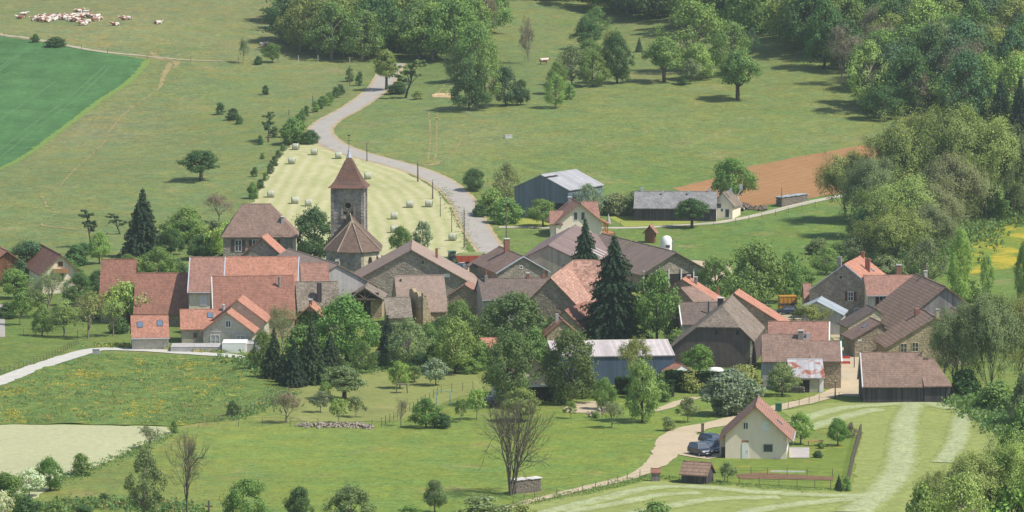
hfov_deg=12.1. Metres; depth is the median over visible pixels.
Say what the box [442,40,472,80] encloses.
broadleaf tree
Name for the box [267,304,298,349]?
budding tree
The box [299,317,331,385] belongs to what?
spruce tree
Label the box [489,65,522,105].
broadleaf tree
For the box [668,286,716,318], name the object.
house
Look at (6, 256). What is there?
house
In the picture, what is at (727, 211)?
window
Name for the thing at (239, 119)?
bush
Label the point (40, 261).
chalet
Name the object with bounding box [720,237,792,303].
broadleaf tree
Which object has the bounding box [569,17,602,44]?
broadleaf tree
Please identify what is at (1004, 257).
buttercup meadow
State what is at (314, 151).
hay bale
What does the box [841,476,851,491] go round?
shrub
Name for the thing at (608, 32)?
budding tree
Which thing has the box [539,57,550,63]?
cow
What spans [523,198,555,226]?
broadleaf tree
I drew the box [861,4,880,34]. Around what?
budding tree
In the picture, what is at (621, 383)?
clipped hedge
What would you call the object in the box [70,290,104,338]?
fruit tree
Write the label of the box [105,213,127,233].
pine tree
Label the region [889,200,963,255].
budding tree
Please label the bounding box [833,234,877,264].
broadleaf tree
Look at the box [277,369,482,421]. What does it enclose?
garden lawn
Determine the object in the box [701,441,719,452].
parked car
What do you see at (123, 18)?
cow
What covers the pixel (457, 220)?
roadside growth
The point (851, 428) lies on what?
shrub
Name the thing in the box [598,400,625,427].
fruit tree
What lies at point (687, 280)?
orange gable house
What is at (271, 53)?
broadleaf tree
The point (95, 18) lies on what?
cow
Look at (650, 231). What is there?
playhouse
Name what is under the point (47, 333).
post fence
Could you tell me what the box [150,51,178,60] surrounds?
trodden path
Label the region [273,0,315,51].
broadleaf tree
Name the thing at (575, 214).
window
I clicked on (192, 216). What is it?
broadleaf tree
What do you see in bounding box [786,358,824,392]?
rusty lean to
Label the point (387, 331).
spruce tree
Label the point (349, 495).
broadleaf tree
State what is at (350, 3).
broadleaf tree
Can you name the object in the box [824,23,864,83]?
budding tree
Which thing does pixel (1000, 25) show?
budding tree
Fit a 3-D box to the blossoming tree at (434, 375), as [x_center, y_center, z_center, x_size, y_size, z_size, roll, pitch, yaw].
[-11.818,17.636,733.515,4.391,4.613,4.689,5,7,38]
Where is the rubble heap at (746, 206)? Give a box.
[741,203,767,210]
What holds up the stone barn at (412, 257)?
on the ground at (646, 128)
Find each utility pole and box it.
[417,161,418,181]
[464,208,464,246]
[506,196,506,237]
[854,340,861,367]
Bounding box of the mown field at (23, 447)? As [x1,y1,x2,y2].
[0,425,171,504]
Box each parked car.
[456,263,468,269]
[484,395,496,405]
[687,441,712,455]
[698,432,719,440]
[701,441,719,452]
[702,438,719,446]
[774,306,797,314]
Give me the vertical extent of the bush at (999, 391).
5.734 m
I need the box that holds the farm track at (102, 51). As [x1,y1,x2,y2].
[0,33,215,60]
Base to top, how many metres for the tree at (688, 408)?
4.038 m
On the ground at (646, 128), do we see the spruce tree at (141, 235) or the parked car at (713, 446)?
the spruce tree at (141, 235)
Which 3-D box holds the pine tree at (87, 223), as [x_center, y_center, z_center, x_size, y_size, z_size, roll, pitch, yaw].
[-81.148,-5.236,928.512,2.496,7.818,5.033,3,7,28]
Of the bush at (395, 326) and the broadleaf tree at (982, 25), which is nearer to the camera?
the bush at (395, 326)
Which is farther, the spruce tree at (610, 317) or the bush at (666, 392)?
the spruce tree at (610, 317)
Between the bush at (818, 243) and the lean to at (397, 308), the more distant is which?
the bush at (818, 243)
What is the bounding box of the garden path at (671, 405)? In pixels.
[654,397,700,410]
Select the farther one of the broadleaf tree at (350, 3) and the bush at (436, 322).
the broadleaf tree at (350, 3)
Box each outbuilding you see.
[296,299,323,327]
[559,301,595,339]
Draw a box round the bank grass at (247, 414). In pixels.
[212,390,301,422]
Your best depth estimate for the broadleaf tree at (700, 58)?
1143.78 m
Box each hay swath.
[538,484,886,511]
[562,491,702,511]
[620,495,780,511]
[730,496,869,511]
[786,402,955,421]
[804,408,886,429]
[833,403,928,511]
[929,407,975,462]
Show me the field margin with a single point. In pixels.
(143, 64)
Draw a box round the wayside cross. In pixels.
[205,500,212,511]
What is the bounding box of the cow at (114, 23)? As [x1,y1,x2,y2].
[108,22,119,25]
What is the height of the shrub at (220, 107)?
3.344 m
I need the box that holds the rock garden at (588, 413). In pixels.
[586,407,612,417]
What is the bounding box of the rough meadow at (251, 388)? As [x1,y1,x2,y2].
[0,353,293,425]
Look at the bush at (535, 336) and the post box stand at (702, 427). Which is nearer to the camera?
the post box stand at (702, 427)
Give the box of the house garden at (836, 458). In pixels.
[660,433,856,488]
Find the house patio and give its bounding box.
[563,401,597,412]
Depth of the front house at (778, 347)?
732.38 m
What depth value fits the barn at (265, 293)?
795.60 m
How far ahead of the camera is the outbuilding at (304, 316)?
798.15 m
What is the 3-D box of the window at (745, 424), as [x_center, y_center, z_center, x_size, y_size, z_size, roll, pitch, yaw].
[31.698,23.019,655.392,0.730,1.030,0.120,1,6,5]
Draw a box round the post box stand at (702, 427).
[701,423,703,432]
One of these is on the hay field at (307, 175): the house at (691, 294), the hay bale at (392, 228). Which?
the hay bale at (392, 228)
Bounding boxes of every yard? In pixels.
[679,434,720,458]
[782,314,839,337]
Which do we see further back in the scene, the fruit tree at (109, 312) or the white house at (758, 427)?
the fruit tree at (109, 312)
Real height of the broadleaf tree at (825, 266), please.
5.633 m
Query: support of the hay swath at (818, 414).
on the mown meadow at (870, 455)
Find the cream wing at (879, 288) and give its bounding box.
[863,264,913,306]
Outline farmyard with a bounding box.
[692,260,733,279]
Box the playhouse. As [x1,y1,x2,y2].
[642,223,658,242]
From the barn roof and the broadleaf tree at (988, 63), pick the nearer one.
the barn roof
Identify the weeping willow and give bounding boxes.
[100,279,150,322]
[202,219,230,253]
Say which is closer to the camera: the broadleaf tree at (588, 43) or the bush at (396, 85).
the bush at (396, 85)
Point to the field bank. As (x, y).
(128, 453)
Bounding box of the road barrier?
[842,356,849,363]
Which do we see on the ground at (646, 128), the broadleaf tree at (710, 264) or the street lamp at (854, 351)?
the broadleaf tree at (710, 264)
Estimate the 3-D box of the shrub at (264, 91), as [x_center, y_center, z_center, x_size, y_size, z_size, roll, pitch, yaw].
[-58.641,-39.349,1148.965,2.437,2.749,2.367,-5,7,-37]
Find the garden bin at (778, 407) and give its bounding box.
[775,403,781,411]
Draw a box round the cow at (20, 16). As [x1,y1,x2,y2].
[14,15,24,18]
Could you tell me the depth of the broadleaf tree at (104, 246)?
904.24 m
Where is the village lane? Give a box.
[497,349,858,511]
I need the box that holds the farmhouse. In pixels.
[187,257,225,308]
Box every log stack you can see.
[511,476,542,493]
[776,193,807,206]
[779,385,804,392]
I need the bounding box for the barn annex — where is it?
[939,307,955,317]
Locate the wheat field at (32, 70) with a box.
[0,36,145,166]
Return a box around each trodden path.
[41,222,96,230]
[59,140,106,186]
[108,91,155,132]
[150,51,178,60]
[156,62,171,90]
[166,59,180,67]
[422,162,439,165]
[426,108,431,163]
[434,108,437,162]
[439,119,487,161]
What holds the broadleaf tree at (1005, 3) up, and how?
on the ground at (646, 128)
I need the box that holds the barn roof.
[724,288,789,332]
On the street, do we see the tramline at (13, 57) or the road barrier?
the road barrier
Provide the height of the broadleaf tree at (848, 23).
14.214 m
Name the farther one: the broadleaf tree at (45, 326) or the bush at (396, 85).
the bush at (396, 85)
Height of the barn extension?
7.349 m
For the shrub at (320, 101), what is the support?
on the ground at (646, 128)
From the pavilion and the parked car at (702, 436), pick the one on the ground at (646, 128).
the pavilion
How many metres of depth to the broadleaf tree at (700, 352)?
747.02 m
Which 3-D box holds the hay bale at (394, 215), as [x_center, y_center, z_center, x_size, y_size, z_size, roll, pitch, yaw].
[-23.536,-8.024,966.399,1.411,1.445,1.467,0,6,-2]
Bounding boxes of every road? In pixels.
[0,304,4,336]
[310,63,499,253]
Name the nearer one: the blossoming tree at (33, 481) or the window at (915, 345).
the blossoming tree at (33, 481)
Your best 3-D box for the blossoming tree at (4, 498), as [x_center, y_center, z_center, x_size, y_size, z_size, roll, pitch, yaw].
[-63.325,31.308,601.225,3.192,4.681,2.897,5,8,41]
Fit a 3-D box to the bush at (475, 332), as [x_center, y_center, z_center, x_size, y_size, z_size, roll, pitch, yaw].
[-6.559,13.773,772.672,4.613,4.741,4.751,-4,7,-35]
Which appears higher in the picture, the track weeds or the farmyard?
the farmyard
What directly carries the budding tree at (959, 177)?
on the ground at (646, 128)
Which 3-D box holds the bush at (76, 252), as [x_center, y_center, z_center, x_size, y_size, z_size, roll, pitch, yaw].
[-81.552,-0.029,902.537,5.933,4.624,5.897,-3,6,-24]
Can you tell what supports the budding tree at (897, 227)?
on the ground at (646, 128)
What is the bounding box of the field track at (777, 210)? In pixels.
[499,194,840,228]
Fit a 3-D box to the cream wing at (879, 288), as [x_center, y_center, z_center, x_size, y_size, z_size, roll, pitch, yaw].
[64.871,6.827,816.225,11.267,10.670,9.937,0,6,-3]
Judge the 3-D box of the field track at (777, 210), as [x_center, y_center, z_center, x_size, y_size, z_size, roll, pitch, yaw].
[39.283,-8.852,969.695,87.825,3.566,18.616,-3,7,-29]
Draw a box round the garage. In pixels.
[130,315,169,349]
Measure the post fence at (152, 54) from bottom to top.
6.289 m
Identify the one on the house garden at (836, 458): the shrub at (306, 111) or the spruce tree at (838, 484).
the spruce tree at (838, 484)
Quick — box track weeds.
[80,341,230,352]
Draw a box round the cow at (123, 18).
[117,16,127,19]
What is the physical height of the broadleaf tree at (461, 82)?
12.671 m
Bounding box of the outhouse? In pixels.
[447,280,476,317]
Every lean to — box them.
[384,297,412,330]
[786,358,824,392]
[840,317,887,356]
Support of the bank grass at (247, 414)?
on the rough meadow at (251, 388)
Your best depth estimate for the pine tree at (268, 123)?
1068.57 m
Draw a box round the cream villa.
[491,356,564,401]
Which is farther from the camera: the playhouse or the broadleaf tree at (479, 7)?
the broadleaf tree at (479, 7)
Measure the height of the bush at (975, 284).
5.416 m
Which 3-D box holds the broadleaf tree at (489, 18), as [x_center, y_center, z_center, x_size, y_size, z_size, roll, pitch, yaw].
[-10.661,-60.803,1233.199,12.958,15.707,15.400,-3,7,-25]
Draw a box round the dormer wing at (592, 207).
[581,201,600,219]
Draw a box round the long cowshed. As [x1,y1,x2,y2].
[598,233,707,290]
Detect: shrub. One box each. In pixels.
[10,496,43,511]
[44,501,70,511]
[69,452,93,476]
[74,504,93,511]
[98,493,112,500]
[169,420,177,432]
[214,102,225,114]
[224,108,238,119]
[225,400,241,416]
[250,167,257,176]
[257,135,263,144]
[257,179,264,187]
[261,85,269,94]
[262,172,269,180]
[266,163,274,173]
[269,125,279,137]
[270,155,278,165]
[295,113,306,121]
[297,243,308,252]
[299,109,305,117]
[301,105,310,115]
[311,100,319,111]
[317,99,323,108]
[318,95,332,105]
[325,92,334,101]
[332,86,340,97]
[337,84,345,94]
[345,66,354,80]
[355,70,363,85]
[397,504,427,511]
[411,90,423,98]
[454,492,513,511]
[513,502,537,511]
[564,82,576,99]
[591,411,600,417]
[661,416,676,430]
[677,75,687,84]
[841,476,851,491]
[846,422,857,437]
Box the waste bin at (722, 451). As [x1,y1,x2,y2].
[721,447,724,456]
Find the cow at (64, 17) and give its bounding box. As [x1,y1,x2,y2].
[58,15,69,19]
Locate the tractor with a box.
[444,250,458,263]
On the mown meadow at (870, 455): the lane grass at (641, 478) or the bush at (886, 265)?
the lane grass at (641, 478)
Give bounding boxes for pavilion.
[478,337,501,357]
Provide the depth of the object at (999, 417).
695.81 m
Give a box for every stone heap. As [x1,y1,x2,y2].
[295,422,315,427]
[314,421,373,429]
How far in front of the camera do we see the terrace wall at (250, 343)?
774.35 m
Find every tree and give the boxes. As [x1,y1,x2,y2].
[0,266,35,297]
[0,469,28,508]
[0,490,14,511]
[6,239,43,277]
[7,292,32,324]
[17,467,46,496]
[25,265,72,311]
[29,304,53,335]
[34,456,66,490]
[45,298,78,336]
[60,271,96,303]
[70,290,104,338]
[78,209,97,241]
[87,231,111,263]
[89,269,99,293]
[97,299,130,335]
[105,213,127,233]
[116,187,173,258]
[120,253,134,258]
[120,444,169,511]
[137,424,160,447]
[139,245,179,271]
[157,228,185,252]
[164,204,209,242]
[164,431,209,511]
[175,150,219,180]
[182,233,219,256]
[201,192,236,221]
[216,476,271,511]
[239,37,249,62]
[247,329,270,367]
[258,42,281,62]
[259,327,281,379]
[260,0,307,43]
[262,111,275,141]
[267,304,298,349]
[269,389,306,422]
[272,351,286,381]
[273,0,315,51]
[277,0,312,42]
[277,340,310,387]
[280,484,314,511]
[291,202,330,258]
[292,0,341,54]
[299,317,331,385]
[301,0,363,59]
[306,0,340,38]
[309,391,330,411]
[311,289,378,362]
[316,364,367,399]
[318,380,331,396]
[319,0,359,55]
[321,331,343,367]
[321,481,378,511]
[329,398,349,421]
[335,0,378,48]
[338,8,387,59]
[346,340,379,370]
[347,394,367,416]
[354,0,408,55]
[372,49,399,89]
[375,315,397,361]
[382,0,419,50]
[383,0,444,57]
[384,0,412,51]
[384,316,434,368]
[386,225,412,249]
[388,360,411,388]
[394,59,427,97]
[394,398,407,425]
[399,0,468,60]
[405,397,443,427]
[406,0,446,41]
[406,365,421,381]
[409,0,459,57]
[412,219,433,247]
[414,320,440,354]
[418,357,448,384]
[422,477,448,511]
[423,0,493,58]
[431,312,482,373]
[438,298,479,337]
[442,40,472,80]
[447,60,494,110]
[452,20,500,77]
[453,398,467,415]
[454,0,494,37]
[460,167,485,190]
[463,0,495,37]
[467,36,502,107]
[467,387,488,419]
[472,387,556,495]
[476,0,497,29]
[476,287,553,337]
[478,300,510,337]
[479,327,539,404]
[483,0,498,23]
[485,0,504,29]
[488,0,518,27]
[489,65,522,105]
[491,160,521,197]
[500,385,543,420]
[512,79,530,104]
[518,12,535,62]
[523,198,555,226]
[538,326,598,405]
[541,59,568,92]
[543,73,569,107]
[555,44,583,84]
[562,399,576,418]
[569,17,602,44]
[571,219,599,260]
[572,183,608,210]
[578,232,653,339]
[579,48,614,86]
[580,5,611,35]
[580,38,601,59]
[590,376,618,408]
[597,28,635,83]
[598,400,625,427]
[603,28,622,57]
[614,335,652,373]
[623,357,664,423]
[630,265,685,338]
[634,37,643,52]
[639,36,684,81]
[649,0,738,65]
[673,198,710,227]
[675,395,700,421]
[679,41,716,79]
[679,342,714,370]
[682,58,700,83]
[693,366,766,416]
[695,256,734,297]
[708,19,753,73]
[709,154,759,195]
[716,49,766,100]
[718,461,738,481]
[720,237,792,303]
[746,27,760,53]
[759,0,814,49]
[765,360,802,395]
[771,0,806,27]
[776,249,806,299]
[777,0,827,53]
[789,301,832,325]
[789,411,814,444]
[801,0,845,68]
[807,245,846,273]
[812,147,873,222]
[816,0,871,55]
[817,14,866,70]
[822,0,867,36]
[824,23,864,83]
[827,416,851,445]
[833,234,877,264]
[834,475,842,490]
[835,198,938,258]
[836,142,898,227]
[841,202,880,252]
[843,30,900,99]
[844,39,891,111]
[845,104,946,201]
[845,165,940,250]
[846,0,878,9]
[849,27,900,83]
[853,18,895,52]
[855,84,906,118]
[858,36,932,104]
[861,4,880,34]
[864,0,886,17]
[865,10,906,32]
[866,0,913,35]
[867,0,914,13]
[883,27,898,43]
[883,41,936,114]
[888,22,924,50]
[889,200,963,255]
[895,34,915,48]
[898,20,932,45]
[899,235,949,281]
[901,0,944,30]
[905,0,932,19]
[906,180,974,247]
[909,18,951,101]
[909,82,990,222]
[910,72,934,113]
[911,460,971,511]
[918,148,998,221]
[922,19,948,67]
[923,32,972,106]
[926,16,964,66]
[927,57,988,112]
[927,299,996,389]
[930,470,992,511]
[931,0,958,14]
[932,10,957,23]
[932,13,962,27]
[932,37,994,89]
[932,314,958,373]
[933,98,1023,220]
[936,15,988,68]
[936,42,993,122]
[937,0,964,16]
[943,447,1014,511]
[946,224,973,299]
[947,285,1023,392]
[953,0,1001,30]
[956,0,1001,22]
[963,51,1008,118]
[964,0,1007,25]
[966,33,1008,75]
[973,20,993,38]
[979,254,995,296]
[980,51,1023,113]
[980,427,1023,511]
[981,0,1023,27]
[982,23,1009,48]
[986,74,1010,127]
[991,24,1023,79]
[991,120,1023,222]
[992,20,1006,30]
[996,0,1011,20]
[996,292,1023,380]
[998,48,1023,99]
[999,12,1023,54]
[1005,20,1023,82]
[1007,73,1023,110]
[1007,76,1023,140]
[1012,238,1023,298]
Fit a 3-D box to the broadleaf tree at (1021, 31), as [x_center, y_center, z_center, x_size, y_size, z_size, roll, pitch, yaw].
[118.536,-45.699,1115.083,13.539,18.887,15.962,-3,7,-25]
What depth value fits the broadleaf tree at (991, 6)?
1160.01 m
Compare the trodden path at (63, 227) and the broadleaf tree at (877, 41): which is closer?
the trodden path at (63, 227)
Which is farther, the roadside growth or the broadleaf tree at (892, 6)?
the broadleaf tree at (892, 6)
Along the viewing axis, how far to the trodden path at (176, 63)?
1194.31 m
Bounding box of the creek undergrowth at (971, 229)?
[796,206,1023,273]
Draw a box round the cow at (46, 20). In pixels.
[40,18,51,21]
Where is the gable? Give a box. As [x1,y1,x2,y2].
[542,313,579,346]
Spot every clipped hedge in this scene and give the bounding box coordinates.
[613,376,675,396]
[664,369,721,392]
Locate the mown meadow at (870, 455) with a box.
[515,400,1015,511]
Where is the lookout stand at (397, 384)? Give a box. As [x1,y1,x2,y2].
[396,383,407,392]
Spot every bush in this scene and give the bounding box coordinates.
[0,301,18,318]
[20,289,48,306]
[30,34,39,42]
[43,36,66,47]
[49,305,72,324]
[63,243,89,265]
[68,260,83,272]
[79,242,90,254]
[79,300,100,318]
[107,317,129,333]
[135,256,146,271]
[157,220,181,235]
[159,258,188,271]
[207,219,220,237]
[235,115,242,124]
[246,182,258,198]
[254,55,262,64]
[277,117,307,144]
[281,323,320,357]
[298,332,324,353]
[301,129,320,144]
[362,321,381,346]
[366,351,391,365]
[386,81,407,94]
[391,320,410,345]
[408,353,433,371]
[424,334,453,357]
[429,412,451,428]
[431,315,449,337]
[456,357,485,374]
[459,327,482,353]
[471,340,490,370]
[472,203,488,216]
[475,186,503,214]
[489,197,525,224]
[522,326,547,359]
[540,314,554,337]
[575,379,598,398]
[595,195,606,214]
[601,192,631,215]
[623,190,640,215]
[623,377,644,397]
[634,498,671,511]
[654,379,671,401]
[657,369,678,378]
[663,327,682,344]
[677,369,703,393]
[730,265,754,285]
[733,364,764,393]
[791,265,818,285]
[804,237,829,254]
[811,450,823,457]
[817,442,825,448]
[825,241,852,262]
[871,254,908,274]
[901,253,934,274]
[905,479,939,511]
[948,367,981,395]
[957,205,981,221]
[958,277,984,302]
[971,378,1021,410]
[975,186,1012,217]
[975,469,1023,511]
[982,292,1009,311]
[995,400,1023,449]
[1001,186,1023,215]
[1005,371,1023,422]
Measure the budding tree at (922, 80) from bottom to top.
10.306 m
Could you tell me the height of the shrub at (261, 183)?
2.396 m
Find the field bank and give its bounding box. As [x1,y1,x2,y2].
[58,432,181,483]
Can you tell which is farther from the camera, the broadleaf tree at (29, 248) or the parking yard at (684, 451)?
the broadleaf tree at (29, 248)
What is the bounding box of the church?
[323,135,382,272]
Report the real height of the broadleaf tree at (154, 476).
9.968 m
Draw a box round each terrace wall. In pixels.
[171,343,221,351]
[222,339,247,352]
[246,340,260,351]
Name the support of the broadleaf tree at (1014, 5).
on the ground at (646, 128)
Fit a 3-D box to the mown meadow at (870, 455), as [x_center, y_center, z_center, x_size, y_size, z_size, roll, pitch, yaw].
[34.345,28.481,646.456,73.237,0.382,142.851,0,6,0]
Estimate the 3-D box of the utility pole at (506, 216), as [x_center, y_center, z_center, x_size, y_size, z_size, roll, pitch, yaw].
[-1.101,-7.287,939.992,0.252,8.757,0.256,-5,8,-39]
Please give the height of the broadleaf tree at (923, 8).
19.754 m
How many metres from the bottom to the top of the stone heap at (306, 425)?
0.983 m
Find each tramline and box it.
[0,47,26,67]
[0,49,27,70]
[0,65,105,149]
[0,67,109,157]
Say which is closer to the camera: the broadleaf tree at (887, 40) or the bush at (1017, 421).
the bush at (1017, 421)
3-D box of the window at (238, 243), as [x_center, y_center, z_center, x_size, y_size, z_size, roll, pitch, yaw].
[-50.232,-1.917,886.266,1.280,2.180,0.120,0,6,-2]
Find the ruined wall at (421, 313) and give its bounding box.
[409,289,440,326]
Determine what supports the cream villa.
on the ground at (646, 128)
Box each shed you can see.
[347,282,386,317]
[633,187,731,220]
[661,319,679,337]
[661,361,690,372]
[679,460,715,483]
[800,296,847,334]
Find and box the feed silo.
[660,235,672,249]
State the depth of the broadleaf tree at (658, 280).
784.05 m
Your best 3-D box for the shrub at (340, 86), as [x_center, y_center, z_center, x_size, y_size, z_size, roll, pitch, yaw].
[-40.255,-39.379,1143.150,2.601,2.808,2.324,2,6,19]
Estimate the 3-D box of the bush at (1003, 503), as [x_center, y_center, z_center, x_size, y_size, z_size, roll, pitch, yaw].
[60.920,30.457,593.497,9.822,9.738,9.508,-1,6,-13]
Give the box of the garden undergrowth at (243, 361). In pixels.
[206,349,543,376]
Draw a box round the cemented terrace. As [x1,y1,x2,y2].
[789,447,808,457]
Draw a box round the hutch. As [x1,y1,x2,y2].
[650,468,660,480]
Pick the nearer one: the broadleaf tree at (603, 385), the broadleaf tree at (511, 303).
the broadleaf tree at (603, 385)
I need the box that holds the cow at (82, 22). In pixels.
[76,21,87,24]
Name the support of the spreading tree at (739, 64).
on the ground at (646, 128)
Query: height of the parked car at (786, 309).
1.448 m
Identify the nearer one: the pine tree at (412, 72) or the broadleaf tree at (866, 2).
the pine tree at (412, 72)
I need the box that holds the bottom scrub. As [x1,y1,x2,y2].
[9,491,207,511]
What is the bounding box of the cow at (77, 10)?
[73,8,85,12]
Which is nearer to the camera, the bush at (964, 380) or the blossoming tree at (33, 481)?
the blossoming tree at (33, 481)
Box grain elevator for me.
[737,185,744,210]
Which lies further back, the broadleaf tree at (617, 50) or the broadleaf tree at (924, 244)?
the broadleaf tree at (617, 50)
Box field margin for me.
[0,60,148,169]
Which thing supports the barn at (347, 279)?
on the ground at (646, 128)
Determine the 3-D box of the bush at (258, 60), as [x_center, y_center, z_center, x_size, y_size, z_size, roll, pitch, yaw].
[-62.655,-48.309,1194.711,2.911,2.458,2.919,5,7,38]
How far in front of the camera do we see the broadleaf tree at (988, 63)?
1079.90 m
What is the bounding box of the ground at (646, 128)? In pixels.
[0,0,1023,511]
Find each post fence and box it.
[1,341,73,371]
[9,35,278,62]
[23,328,77,337]
[199,377,306,422]
[238,417,317,426]
[381,382,470,426]
[513,467,648,498]
[620,202,810,228]
[717,472,830,488]
[735,467,832,475]
[847,424,861,483]
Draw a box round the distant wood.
[576,0,873,34]
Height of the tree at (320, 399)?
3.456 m
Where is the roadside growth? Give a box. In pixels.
[437,187,484,252]
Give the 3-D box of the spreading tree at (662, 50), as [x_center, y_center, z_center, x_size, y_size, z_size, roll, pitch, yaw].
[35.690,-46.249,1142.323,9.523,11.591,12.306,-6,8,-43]
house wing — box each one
[549,210,562,236]
[810,340,841,388]
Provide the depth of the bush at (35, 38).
1217.95 m
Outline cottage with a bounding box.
[300,262,328,280]
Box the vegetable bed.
[737,472,833,479]
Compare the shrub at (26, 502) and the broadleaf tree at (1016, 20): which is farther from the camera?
the broadleaf tree at (1016, 20)
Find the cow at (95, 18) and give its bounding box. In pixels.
[91,16,101,20]
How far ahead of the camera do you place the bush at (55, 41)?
1211.02 m
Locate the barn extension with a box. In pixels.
[922,358,953,401]
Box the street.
[833,338,859,396]
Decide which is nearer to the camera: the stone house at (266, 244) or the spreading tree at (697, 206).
the stone house at (266, 244)
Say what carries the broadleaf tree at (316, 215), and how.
on the ground at (646, 128)
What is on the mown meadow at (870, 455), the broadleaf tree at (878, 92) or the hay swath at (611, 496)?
the hay swath at (611, 496)
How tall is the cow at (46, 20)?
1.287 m
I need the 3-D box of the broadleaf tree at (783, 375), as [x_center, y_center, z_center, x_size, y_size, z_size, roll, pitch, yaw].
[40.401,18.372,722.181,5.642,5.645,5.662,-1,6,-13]
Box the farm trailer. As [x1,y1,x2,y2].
[455,252,485,263]
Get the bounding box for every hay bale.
[267,190,273,196]
[288,157,295,163]
[291,197,298,203]
[292,143,299,149]
[305,199,311,205]
[311,148,317,154]
[335,152,341,158]
[364,172,370,178]
[390,225,397,232]
[391,212,397,218]
[406,201,413,207]
[425,200,432,206]
[448,233,456,240]
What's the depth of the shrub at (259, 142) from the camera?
1064.53 m
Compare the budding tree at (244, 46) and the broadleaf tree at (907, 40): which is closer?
the broadleaf tree at (907, 40)
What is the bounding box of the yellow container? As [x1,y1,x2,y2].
[777,295,796,308]
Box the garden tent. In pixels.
[706,367,723,371]
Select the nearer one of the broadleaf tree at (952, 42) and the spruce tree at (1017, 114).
the spruce tree at (1017, 114)
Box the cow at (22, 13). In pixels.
[18,11,29,17]
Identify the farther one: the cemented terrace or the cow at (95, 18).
the cow at (95, 18)
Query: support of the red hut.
on the ground at (646, 128)
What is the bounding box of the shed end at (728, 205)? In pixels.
[717,190,742,218]
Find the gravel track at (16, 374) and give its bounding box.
[0,347,244,384]
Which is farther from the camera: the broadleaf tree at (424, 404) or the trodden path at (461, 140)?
the trodden path at (461, 140)
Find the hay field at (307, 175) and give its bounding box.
[253,143,467,258]
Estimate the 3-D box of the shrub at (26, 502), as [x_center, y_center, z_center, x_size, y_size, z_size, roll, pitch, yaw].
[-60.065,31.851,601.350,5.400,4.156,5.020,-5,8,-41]
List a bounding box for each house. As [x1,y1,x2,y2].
[0,247,26,285]
[179,304,225,342]
[199,307,259,342]
[210,294,271,336]
[220,203,298,256]
[241,233,285,255]
[295,281,339,329]
[392,274,447,317]
[466,253,484,274]
[472,238,550,277]
[474,270,549,320]
[545,196,614,234]
[666,275,725,312]
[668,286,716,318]
[675,301,716,331]
[718,395,795,458]
[761,330,809,387]
[768,321,829,339]
[806,251,885,317]
[837,304,883,339]
[873,308,968,365]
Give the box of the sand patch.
[432,93,452,96]
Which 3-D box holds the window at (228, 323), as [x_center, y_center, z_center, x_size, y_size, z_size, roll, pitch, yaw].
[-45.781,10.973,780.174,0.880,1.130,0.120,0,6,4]
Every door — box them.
[200,295,206,305]
[742,443,747,458]
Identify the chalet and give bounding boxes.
[24,243,79,293]
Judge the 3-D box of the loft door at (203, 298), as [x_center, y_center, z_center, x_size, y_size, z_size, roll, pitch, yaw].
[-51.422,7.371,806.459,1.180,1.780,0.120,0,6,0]
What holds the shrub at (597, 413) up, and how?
on the ground at (646, 128)
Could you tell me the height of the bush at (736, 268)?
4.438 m
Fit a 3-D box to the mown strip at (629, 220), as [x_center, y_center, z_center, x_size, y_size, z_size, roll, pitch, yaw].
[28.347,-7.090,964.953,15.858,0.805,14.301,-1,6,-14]
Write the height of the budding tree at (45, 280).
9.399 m
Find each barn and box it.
[99,259,137,322]
[133,272,188,325]
[210,275,295,337]
[225,256,300,293]
[277,248,378,310]
[354,239,478,304]
[513,169,603,217]
[524,224,607,276]
[524,260,590,331]
[562,259,625,306]
[671,293,764,367]
[857,352,924,402]
[874,270,975,330]
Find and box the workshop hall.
[547,339,674,384]
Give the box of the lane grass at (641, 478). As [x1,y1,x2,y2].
[498,474,840,506]
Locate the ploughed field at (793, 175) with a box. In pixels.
[673,142,910,205]
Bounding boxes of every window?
[210,335,219,342]
[225,321,230,327]
[235,240,241,250]
[236,335,244,338]
[341,198,354,218]
[573,212,577,220]
[581,212,584,219]
[725,209,729,217]
[743,422,747,429]
[762,421,768,430]
[763,444,772,451]
[848,292,853,300]
[900,343,906,351]
[912,342,918,351]
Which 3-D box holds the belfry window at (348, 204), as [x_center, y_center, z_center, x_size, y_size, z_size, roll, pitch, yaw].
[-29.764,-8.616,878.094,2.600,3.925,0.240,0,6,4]
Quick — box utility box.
[92,349,99,353]
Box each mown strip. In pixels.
[515,216,548,225]
[610,216,696,226]
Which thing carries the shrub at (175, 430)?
on the ground at (646, 128)
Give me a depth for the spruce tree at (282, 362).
735.90 m
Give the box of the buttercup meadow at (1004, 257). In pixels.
[958,216,1023,273]
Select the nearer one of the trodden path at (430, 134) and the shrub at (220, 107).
the trodden path at (430, 134)
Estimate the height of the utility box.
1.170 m
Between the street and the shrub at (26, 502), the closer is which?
the shrub at (26, 502)
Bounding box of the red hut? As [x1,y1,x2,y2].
[801,283,811,303]
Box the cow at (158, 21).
[153,19,164,23]
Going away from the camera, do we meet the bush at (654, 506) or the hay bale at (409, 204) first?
the bush at (654, 506)
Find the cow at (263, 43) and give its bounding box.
[259,41,270,47]
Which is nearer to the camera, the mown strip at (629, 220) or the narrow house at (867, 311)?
the narrow house at (867, 311)
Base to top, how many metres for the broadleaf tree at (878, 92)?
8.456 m

